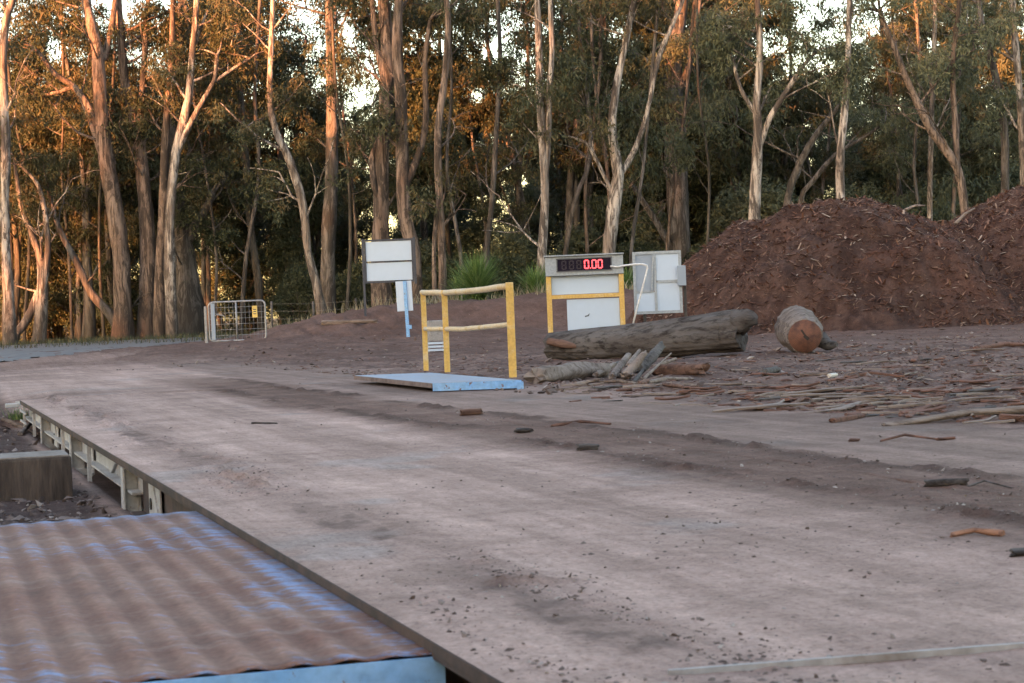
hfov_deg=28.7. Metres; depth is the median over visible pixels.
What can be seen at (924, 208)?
shrub
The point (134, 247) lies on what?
gum tree
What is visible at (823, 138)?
gum tree
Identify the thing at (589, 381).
driftwood stick
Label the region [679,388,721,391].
bark strip
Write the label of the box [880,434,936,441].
thin red stick
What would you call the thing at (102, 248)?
gum tree
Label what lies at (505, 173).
gum tree
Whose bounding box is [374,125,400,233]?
gum tree
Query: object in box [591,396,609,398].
bark strip
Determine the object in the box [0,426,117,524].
soil clods
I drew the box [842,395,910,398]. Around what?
wood strip
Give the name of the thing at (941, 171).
gum tree
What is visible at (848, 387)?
wood strip
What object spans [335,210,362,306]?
shrub
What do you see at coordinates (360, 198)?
gum tree
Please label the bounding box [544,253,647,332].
weight display
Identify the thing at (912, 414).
bark strip
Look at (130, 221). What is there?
gum tree
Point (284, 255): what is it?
shrub
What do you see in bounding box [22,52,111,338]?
gum tree
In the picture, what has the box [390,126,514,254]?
gum tree
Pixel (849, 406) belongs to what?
wood strip
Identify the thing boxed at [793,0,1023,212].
gum tree
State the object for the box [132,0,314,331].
gum tree
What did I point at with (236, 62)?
gum tree
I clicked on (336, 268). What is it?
shrub
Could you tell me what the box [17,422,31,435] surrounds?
bark piece
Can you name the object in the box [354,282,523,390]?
railed platform
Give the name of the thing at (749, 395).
bark strip
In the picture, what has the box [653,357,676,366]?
driftwood stick
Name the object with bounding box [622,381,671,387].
wood strip
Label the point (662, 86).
gum tree
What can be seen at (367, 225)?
gum tree
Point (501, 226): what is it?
gum tree
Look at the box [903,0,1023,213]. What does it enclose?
gum tree
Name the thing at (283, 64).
gum tree
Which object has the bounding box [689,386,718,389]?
bark strip
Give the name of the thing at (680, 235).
gum tree
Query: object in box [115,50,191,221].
gum tree
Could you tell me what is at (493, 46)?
sky
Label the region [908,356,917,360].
bark strip
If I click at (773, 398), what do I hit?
dark strip
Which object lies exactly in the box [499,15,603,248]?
gum tree
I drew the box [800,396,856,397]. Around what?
wood strip
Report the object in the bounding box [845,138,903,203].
shrub
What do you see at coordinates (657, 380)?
pale branch
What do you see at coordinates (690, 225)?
shrub
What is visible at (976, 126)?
gum tree
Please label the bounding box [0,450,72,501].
concrete block
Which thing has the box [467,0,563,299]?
gum tree
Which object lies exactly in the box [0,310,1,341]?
shrub
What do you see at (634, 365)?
driftwood chunk
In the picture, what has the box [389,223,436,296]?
shrub
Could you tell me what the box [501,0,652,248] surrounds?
gum tree
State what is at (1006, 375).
wood strip
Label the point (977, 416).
bark strip
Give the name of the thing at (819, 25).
gum tree
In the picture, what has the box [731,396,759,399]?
bark strip
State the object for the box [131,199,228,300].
gum tree
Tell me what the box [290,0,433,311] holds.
gum tree
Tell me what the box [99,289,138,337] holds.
shrub
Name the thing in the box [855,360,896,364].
wood strip
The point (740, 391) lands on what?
wood strip
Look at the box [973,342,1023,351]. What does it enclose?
fallen branch
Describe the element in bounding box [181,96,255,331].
gum tree
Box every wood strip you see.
[561,382,603,385]
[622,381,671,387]
[642,392,674,394]
[712,402,809,412]
[729,390,754,391]
[731,369,757,370]
[744,384,780,384]
[754,391,794,396]
[772,386,844,394]
[780,393,860,396]
[791,384,830,386]
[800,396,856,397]
[802,408,845,412]
[810,398,826,399]
[813,404,845,409]
[816,402,863,404]
[823,398,878,401]
[827,401,861,411]
[840,384,869,389]
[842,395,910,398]
[849,368,892,370]
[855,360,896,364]
[861,398,890,401]
[861,411,929,414]
[865,387,885,388]
[870,401,893,403]
[877,394,942,400]
[877,406,913,407]
[888,401,944,406]
[897,398,926,402]
[901,399,930,402]
[909,402,933,403]
[912,364,932,365]
[947,395,1014,401]
[956,392,993,395]
[959,348,1002,351]
[962,415,996,423]
[972,386,1023,389]
[982,419,1014,423]
[983,373,1023,375]
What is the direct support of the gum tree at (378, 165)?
on the ground at (986, 450)
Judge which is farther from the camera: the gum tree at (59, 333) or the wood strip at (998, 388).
the gum tree at (59, 333)
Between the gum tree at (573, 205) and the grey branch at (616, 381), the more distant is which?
the gum tree at (573, 205)
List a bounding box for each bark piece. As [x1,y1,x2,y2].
[0,416,39,436]
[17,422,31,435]
[829,413,866,422]
[937,436,955,439]
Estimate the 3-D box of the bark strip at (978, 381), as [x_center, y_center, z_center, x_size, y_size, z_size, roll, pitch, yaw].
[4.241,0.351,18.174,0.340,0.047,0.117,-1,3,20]
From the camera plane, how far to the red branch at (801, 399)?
16.46 m
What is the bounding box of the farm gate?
[204,300,266,342]
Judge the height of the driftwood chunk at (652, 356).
0.361 m
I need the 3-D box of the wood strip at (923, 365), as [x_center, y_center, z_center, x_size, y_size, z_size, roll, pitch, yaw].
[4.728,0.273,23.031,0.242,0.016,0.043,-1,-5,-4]
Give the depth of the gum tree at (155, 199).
94.04 m
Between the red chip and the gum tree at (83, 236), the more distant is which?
the gum tree at (83, 236)
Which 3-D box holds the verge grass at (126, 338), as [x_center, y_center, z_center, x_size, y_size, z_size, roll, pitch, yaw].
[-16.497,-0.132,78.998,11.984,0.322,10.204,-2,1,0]
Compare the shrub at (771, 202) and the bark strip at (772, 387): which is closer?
the bark strip at (772, 387)
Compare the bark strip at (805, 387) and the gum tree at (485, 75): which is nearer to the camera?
the bark strip at (805, 387)
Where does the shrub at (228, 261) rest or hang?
on the ground at (986, 450)
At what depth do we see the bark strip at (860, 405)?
15.48 m
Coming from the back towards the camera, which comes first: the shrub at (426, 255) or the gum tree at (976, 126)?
the gum tree at (976, 126)
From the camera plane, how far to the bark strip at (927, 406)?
14.44 m
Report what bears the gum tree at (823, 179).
on the ground at (986, 450)
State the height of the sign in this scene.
1.684 m
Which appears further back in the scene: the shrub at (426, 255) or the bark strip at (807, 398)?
the shrub at (426, 255)
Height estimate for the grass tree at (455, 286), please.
2.050 m
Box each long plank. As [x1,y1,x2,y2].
[553,383,742,390]
[621,391,743,396]
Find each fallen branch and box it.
[844,371,904,377]
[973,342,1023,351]
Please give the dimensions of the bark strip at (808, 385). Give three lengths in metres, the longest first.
0.441 x 0.115 x 0.044 m
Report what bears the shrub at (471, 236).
on the ground at (986, 450)
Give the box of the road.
[0,335,242,361]
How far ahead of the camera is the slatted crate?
40.87 m
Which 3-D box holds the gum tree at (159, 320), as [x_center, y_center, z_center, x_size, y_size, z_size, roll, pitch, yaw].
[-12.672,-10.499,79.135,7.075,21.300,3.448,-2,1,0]
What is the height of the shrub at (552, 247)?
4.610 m
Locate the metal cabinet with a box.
[632,250,686,321]
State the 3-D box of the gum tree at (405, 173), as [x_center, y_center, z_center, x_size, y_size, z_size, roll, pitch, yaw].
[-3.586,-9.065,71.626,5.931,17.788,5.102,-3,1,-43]
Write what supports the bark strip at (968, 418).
on the ground at (986, 450)
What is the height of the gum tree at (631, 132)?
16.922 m
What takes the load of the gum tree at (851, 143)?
on the ground at (986, 450)
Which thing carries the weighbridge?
on the ground at (986, 450)
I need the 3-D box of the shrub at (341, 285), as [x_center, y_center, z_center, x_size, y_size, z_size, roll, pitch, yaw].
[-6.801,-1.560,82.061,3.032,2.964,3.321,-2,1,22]
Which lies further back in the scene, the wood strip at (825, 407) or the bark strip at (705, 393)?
the bark strip at (705, 393)
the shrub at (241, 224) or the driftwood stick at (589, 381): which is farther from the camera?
the shrub at (241, 224)
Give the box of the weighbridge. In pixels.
[5,386,1023,682]
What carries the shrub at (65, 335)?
on the ground at (986, 450)
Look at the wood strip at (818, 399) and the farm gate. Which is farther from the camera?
the farm gate
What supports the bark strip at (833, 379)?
on the ground at (986, 450)
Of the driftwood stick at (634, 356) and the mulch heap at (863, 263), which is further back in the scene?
the mulch heap at (863, 263)
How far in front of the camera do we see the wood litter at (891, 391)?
21.18 m
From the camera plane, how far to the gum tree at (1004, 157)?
73.97 m
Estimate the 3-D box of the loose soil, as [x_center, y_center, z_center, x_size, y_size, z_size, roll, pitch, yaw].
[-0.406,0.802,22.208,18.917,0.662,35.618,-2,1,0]
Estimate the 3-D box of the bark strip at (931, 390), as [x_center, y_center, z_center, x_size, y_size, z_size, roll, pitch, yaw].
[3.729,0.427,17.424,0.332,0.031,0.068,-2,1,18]
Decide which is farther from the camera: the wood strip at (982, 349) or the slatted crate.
the slatted crate
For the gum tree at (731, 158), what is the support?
on the ground at (986, 450)
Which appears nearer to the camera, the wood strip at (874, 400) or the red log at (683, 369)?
the wood strip at (874, 400)
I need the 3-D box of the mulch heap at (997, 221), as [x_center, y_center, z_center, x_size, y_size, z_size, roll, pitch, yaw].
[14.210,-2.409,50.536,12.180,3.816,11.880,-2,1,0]
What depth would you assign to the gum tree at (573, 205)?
77.40 m
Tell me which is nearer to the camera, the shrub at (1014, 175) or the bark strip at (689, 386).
the bark strip at (689, 386)
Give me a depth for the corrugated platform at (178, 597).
6.25 m
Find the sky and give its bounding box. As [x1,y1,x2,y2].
[0,0,1023,320]
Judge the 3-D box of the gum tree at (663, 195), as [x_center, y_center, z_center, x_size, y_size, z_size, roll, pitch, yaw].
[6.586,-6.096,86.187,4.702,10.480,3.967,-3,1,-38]
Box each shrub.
[0,259,58,340]
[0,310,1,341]
[20,282,73,338]
[60,298,74,337]
[73,293,110,337]
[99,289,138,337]
[196,187,263,333]
[222,207,268,332]
[243,199,320,328]
[272,262,315,324]
[304,259,346,316]
[305,268,370,313]
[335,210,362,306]
[344,258,370,307]
[359,279,431,306]
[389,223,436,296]
[395,238,455,298]
[414,183,455,252]
[422,254,472,301]
[446,215,503,292]
[464,249,530,299]
[490,225,537,292]
[515,197,581,252]
[517,240,563,268]
[519,248,599,286]
[555,221,602,274]
[580,215,631,268]
[600,234,683,280]
[617,205,692,254]
[681,242,705,264]
[689,210,711,248]
[695,176,767,248]
[738,177,809,220]
[774,156,817,203]
[828,179,884,202]
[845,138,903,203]
[881,196,945,220]
[892,171,970,222]
[925,105,984,213]
[973,158,1019,204]
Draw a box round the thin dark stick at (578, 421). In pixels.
[550,420,611,426]
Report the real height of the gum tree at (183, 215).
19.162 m
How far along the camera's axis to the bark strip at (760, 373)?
21.63 m
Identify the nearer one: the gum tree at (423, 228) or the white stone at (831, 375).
the white stone at (831, 375)
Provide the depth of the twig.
8.87 m
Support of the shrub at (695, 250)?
on the ground at (986, 450)
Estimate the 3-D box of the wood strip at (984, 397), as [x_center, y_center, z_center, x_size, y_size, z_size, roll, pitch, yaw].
[3.640,0.449,15.606,0.134,0.039,0.735,-2,-2,-31]
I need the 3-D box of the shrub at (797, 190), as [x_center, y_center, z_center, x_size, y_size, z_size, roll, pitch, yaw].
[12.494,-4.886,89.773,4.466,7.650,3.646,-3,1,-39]
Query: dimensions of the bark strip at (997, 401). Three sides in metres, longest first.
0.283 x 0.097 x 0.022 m
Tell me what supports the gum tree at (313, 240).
on the ground at (986, 450)
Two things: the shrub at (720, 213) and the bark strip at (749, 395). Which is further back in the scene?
the shrub at (720, 213)
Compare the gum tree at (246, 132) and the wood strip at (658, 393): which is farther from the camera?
the gum tree at (246, 132)
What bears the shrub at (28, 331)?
on the ground at (986, 450)
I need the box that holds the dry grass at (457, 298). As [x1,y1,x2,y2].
[268,279,633,328]
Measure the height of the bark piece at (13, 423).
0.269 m
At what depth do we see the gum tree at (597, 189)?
88.77 m
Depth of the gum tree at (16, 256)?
88.42 m
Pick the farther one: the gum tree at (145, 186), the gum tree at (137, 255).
the gum tree at (137, 255)
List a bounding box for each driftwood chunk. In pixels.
[592,362,615,377]
[608,352,631,379]
[621,350,646,379]
[635,341,665,373]
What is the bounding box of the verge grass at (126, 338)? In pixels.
[0,330,229,344]
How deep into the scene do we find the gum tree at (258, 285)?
82.90 m
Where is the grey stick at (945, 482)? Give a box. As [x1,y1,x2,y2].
[923,478,968,486]
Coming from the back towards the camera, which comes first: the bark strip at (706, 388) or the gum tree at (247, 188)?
the gum tree at (247, 188)
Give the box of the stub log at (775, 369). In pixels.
[760,366,781,375]
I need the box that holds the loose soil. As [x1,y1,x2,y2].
[0,339,1023,682]
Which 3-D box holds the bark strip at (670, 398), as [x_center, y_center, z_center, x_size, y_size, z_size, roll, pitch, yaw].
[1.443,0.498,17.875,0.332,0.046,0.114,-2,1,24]
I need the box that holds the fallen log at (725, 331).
[543,309,757,360]
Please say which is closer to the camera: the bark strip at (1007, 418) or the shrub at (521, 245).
the bark strip at (1007, 418)
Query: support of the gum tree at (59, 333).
on the ground at (986, 450)
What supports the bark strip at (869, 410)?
on the ground at (986, 450)
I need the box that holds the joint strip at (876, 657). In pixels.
[667,642,1023,674]
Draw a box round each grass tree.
[440,245,510,300]
[441,265,466,300]
[510,262,553,294]
[618,266,633,288]
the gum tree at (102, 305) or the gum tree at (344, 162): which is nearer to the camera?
the gum tree at (102, 305)
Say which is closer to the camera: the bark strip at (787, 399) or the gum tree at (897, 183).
the bark strip at (787, 399)
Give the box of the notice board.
[361,237,416,315]
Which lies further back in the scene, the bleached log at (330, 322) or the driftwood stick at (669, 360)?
the bleached log at (330, 322)
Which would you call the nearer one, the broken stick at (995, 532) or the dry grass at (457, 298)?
the broken stick at (995, 532)
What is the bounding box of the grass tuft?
[1,407,28,419]
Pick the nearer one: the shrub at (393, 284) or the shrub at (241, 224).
the shrub at (393, 284)
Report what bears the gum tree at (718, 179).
on the ground at (986, 450)
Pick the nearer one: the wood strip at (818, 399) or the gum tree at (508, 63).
the wood strip at (818, 399)
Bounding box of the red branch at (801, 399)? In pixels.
[789,396,806,406]
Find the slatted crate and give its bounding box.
[428,341,443,351]
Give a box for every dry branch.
[904,204,924,210]
[954,208,974,224]
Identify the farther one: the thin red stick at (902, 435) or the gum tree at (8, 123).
the gum tree at (8, 123)
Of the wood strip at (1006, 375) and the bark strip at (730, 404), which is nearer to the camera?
the bark strip at (730, 404)
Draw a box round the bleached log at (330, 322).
[320,319,377,325]
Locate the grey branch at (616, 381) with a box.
[599,379,637,383]
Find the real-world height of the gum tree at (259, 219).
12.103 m
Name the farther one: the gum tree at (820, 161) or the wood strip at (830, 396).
the gum tree at (820, 161)
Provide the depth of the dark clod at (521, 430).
14.04 m
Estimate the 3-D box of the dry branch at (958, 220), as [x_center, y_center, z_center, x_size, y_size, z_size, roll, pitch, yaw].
[11.102,-3.069,49.060,0.622,0.427,0.071,-3,1,-21]
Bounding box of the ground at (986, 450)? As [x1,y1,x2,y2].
[0,288,1023,682]
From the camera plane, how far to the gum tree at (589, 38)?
76.64 m
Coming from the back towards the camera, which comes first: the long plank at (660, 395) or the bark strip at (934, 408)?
the long plank at (660, 395)
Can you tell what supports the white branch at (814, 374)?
on the ground at (986, 450)
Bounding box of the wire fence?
[270,298,441,327]
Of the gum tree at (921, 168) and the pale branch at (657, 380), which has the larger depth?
the gum tree at (921, 168)
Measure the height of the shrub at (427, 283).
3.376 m
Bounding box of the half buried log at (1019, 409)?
[881,405,1023,425]
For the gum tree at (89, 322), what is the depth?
85.57 m
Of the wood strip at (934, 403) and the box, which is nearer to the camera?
the wood strip at (934, 403)
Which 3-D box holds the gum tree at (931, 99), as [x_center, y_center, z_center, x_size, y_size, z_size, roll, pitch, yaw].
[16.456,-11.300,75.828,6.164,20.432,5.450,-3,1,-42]
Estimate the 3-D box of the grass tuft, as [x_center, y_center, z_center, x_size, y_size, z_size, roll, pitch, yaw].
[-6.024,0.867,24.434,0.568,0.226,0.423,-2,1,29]
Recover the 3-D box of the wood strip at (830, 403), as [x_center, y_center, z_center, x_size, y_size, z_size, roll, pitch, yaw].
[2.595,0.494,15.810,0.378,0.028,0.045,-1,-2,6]
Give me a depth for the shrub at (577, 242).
83.64 m
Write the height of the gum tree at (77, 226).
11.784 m
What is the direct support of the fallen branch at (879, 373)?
on the ground at (986, 450)
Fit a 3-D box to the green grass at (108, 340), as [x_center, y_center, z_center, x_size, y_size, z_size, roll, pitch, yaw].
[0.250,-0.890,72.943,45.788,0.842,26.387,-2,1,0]
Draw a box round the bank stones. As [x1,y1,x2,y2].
[116,296,1023,394]
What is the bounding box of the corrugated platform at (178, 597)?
[0,511,445,682]
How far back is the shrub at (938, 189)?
83.23 m
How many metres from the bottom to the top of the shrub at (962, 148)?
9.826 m
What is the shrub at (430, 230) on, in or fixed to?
on the ground at (986, 450)
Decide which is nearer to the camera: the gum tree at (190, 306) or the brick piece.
the brick piece
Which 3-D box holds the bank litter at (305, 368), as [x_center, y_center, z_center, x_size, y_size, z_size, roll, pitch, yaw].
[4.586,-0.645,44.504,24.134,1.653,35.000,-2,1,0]
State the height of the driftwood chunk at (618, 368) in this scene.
0.286 m
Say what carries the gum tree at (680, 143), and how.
on the ground at (986, 450)
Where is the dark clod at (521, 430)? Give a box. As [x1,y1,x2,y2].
[514,428,533,432]
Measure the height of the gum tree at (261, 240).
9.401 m
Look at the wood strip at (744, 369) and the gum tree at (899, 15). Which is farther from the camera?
the gum tree at (899, 15)
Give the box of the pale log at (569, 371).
[523,362,611,383]
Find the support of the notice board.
on the ground at (986, 450)
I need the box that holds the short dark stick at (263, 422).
[251,422,276,423]
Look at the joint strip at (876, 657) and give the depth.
4.80 m
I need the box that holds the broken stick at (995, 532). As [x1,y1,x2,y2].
[950,527,1004,536]
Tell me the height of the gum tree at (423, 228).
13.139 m
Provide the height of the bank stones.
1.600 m
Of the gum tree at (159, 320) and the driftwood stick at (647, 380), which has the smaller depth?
the driftwood stick at (647, 380)
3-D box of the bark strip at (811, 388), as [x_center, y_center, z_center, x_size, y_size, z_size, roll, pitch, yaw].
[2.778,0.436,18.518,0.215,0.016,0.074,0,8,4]
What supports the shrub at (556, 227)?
on the ground at (986, 450)
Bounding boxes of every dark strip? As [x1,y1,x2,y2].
[592,385,622,388]
[754,397,786,399]
[840,360,866,362]
[865,414,879,416]
[873,402,905,405]
[967,386,1000,392]
[974,406,996,407]
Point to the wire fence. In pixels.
(271, 309)
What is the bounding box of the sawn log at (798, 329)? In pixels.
[774,305,837,352]
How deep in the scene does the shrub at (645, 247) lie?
79.73 m
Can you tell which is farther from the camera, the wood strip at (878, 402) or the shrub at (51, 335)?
the shrub at (51, 335)
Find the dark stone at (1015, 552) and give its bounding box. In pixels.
[1008,548,1023,556]
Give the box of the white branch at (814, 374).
[799,372,829,376]
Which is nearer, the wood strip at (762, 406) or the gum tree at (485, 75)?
the wood strip at (762, 406)
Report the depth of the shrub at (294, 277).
83.65 m
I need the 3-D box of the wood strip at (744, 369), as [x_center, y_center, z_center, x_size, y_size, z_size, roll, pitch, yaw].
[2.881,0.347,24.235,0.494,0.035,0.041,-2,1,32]
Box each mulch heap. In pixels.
[625,194,1023,335]
[937,184,1023,300]
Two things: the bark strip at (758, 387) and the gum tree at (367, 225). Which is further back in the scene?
the gum tree at (367, 225)
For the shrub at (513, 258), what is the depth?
77.56 m
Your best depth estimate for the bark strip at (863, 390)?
17.89 m
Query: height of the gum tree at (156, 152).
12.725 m
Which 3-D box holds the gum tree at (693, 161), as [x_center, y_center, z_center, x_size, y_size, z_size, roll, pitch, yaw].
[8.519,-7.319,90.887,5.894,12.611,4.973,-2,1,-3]
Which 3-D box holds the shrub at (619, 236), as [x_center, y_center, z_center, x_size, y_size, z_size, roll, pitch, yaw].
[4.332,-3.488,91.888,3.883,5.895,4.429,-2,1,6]
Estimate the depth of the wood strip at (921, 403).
15.40 m
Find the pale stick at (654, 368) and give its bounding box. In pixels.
[641,353,671,379]
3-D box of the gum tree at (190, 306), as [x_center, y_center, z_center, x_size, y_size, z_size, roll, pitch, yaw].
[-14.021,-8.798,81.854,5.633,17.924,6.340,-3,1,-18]
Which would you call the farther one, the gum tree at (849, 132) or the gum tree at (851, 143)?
the gum tree at (849, 132)
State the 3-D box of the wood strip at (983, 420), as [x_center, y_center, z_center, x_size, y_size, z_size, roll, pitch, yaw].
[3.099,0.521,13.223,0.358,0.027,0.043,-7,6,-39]
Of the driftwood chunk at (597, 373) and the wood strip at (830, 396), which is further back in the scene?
the driftwood chunk at (597, 373)
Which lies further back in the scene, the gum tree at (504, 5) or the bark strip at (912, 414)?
the gum tree at (504, 5)
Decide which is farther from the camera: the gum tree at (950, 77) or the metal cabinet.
the gum tree at (950, 77)
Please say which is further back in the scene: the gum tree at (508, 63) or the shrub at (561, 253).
the shrub at (561, 253)
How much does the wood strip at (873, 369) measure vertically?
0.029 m
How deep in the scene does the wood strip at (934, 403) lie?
14.85 m
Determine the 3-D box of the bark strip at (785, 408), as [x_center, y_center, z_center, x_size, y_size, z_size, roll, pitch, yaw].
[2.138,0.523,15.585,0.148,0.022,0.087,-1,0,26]
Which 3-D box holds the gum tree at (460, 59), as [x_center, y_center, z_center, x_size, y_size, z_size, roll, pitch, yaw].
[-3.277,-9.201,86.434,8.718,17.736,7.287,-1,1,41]
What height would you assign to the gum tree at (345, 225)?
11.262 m
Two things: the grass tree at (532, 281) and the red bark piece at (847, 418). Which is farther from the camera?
the grass tree at (532, 281)
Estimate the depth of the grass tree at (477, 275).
59.67 m
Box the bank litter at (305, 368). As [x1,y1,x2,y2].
[241,300,1022,375]
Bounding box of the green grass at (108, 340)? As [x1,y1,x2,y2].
[0,329,256,348]
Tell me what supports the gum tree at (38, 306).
on the ground at (986, 450)
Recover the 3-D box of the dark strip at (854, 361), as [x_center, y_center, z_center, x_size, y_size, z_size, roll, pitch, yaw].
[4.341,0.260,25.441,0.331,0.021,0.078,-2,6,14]
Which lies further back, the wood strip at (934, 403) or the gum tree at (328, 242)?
the gum tree at (328, 242)
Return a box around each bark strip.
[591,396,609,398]
[616,388,632,390]
[655,394,690,399]
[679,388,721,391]
[681,385,698,387]
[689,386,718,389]
[695,390,724,394]
[718,403,733,405]
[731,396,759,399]
[743,388,785,394]
[744,394,756,397]
[751,372,787,374]
[753,385,769,388]
[757,384,790,388]
[763,409,781,411]
[776,381,820,388]
[776,407,795,409]
[780,396,791,401]
[780,397,810,399]
[786,389,808,390]
[790,386,815,388]
[800,387,823,389]
[827,376,857,380]
[843,388,882,391]
[844,411,866,415]
[845,403,867,406]
[856,407,874,410]
[863,409,882,411]
[879,402,892,404]
[882,364,900,367]
[898,404,931,414]
[899,405,945,412]
[900,385,945,391]
[904,412,915,416]
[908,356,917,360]
[911,394,944,397]
[921,388,958,391]
[945,390,962,392]
[956,417,970,421]
[959,377,997,382]
[967,364,986,366]
[972,415,990,417]
[980,399,1019,402]
[998,414,1023,419]
[999,413,1023,417]
[1001,386,1023,389]
[1007,402,1023,405]
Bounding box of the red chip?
[848,438,859,441]
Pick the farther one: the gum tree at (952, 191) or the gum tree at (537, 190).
the gum tree at (537, 190)
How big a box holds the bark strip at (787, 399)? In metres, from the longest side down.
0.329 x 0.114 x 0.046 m
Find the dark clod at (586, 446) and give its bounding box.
[575,443,598,450]
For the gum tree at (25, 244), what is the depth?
89.24 m
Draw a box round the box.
[427,320,442,341]
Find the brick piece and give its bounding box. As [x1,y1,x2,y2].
[459,408,483,415]
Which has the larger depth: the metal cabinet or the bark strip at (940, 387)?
the metal cabinet
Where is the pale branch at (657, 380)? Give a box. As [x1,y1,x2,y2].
[648,376,689,383]
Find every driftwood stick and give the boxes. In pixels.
[574,378,600,385]
[626,349,640,366]
[633,369,643,381]
[638,374,662,383]
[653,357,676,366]
[662,382,683,387]
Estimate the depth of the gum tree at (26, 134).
85.68 m
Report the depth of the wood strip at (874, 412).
14.29 m
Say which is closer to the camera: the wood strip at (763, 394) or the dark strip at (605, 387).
the wood strip at (763, 394)
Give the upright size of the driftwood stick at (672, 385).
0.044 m
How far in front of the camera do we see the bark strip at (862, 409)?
14.90 m
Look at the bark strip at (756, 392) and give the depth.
17.98 m
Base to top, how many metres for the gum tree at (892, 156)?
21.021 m
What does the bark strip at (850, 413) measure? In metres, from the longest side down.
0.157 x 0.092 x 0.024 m
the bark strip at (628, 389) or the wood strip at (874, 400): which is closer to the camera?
the wood strip at (874, 400)
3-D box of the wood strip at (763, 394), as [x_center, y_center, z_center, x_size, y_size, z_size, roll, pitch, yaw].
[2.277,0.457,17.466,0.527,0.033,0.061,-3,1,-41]
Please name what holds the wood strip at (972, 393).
on the ground at (986, 450)
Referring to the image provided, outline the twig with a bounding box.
[967,480,1012,488]
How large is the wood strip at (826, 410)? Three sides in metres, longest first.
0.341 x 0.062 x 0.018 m
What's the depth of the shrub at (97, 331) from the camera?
93.72 m
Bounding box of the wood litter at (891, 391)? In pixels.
[400,324,1023,413]
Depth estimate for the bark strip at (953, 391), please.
17.20 m
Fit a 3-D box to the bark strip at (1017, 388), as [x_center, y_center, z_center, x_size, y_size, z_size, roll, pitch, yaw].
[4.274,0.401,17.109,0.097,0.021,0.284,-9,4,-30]
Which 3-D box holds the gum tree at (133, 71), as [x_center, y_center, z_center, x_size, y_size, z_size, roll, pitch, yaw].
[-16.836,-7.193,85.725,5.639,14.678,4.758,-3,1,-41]
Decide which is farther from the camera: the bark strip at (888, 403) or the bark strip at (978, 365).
the bark strip at (978, 365)
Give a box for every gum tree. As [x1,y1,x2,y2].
[0,0,42,344]
[0,0,74,341]
[0,14,77,325]
[0,114,42,340]
[0,121,66,339]
[0,128,94,343]
[8,0,155,339]
[9,0,158,339]
[10,0,150,335]
[17,24,164,324]
[20,154,153,326]
[21,174,73,339]
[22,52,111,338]
[31,161,95,338]
[36,0,107,338]
[37,101,104,339]
[43,82,152,312]
[54,1,161,214]
[64,0,256,338]
[70,174,133,331]
[97,0,225,338]
[109,0,249,335]
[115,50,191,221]
[123,78,199,223]
[125,143,200,273]
[128,102,189,240]
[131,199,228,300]
[132,0,288,337]
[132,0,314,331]
[156,0,243,325]
[176,0,282,330]
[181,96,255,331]
[188,0,316,334]
[190,0,355,320]
[195,0,340,314]
[219,196,277,320]
[231,74,351,322]
[231,91,274,331]
[242,0,376,313]
[270,87,365,265]
[290,0,429,281]
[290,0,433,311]
[291,131,360,250]
[304,115,390,260]
[305,0,443,306]
[322,101,373,309]
[337,0,516,275]
[349,0,493,303]
[366,65,456,244]
[374,41,492,240]
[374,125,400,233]
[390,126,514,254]
[405,0,495,303]
[413,0,522,299]
[435,0,592,257]
[435,70,539,256]
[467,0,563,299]
[471,0,607,278]
[478,128,556,239]
[488,83,565,246]
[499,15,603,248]
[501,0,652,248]
[511,0,641,254]
[520,0,657,250]
[523,0,681,253]
[526,127,565,222]
[528,0,684,274]
[533,27,660,249]
[563,0,691,225]
[592,1,680,277]
[592,4,726,250]
[608,0,754,264]
[608,0,834,241]
[609,1,695,215]
[618,80,706,247]
[640,0,745,250]
[646,58,742,245]
[648,0,793,244]
[683,0,883,220]
[685,49,873,206]
[687,0,795,216]
[719,0,862,189]
[764,99,853,197]
[768,71,863,203]
[768,75,847,196]
[770,90,904,204]
[787,64,867,198]
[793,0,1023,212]
[799,0,871,200]
[809,0,1000,194]
[816,74,936,200]
[823,0,981,214]
[838,29,940,203]
[876,1,951,173]
[886,0,988,221]
[887,0,1017,219]
[902,87,991,217]
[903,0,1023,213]
[922,44,1016,194]
[927,0,1023,192]
[946,0,1023,185]
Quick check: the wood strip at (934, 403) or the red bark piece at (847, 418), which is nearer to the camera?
the red bark piece at (847, 418)
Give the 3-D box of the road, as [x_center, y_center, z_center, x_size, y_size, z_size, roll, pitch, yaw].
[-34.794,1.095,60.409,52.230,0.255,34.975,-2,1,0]
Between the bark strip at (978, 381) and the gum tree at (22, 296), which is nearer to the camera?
the bark strip at (978, 381)
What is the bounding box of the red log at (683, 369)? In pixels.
[652,363,709,375]
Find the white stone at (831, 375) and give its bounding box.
[827,373,837,377]
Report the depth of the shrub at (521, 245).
81.55 m
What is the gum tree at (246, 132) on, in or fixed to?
on the ground at (986, 450)
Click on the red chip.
(853, 439)
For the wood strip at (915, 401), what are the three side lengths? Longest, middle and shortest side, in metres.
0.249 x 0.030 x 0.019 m
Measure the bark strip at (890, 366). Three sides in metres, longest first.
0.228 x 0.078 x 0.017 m
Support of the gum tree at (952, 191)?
on the ground at (986, 450)
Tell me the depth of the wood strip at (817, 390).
17.48 m
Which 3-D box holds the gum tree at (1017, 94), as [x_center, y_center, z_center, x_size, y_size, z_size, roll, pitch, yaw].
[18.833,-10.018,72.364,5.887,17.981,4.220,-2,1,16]
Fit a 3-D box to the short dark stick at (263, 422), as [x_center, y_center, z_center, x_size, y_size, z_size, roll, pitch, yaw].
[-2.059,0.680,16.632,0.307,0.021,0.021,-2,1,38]
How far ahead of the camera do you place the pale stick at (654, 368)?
22.80 m
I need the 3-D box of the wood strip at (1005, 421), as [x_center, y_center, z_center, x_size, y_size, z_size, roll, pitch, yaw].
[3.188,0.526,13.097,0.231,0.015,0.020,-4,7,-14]

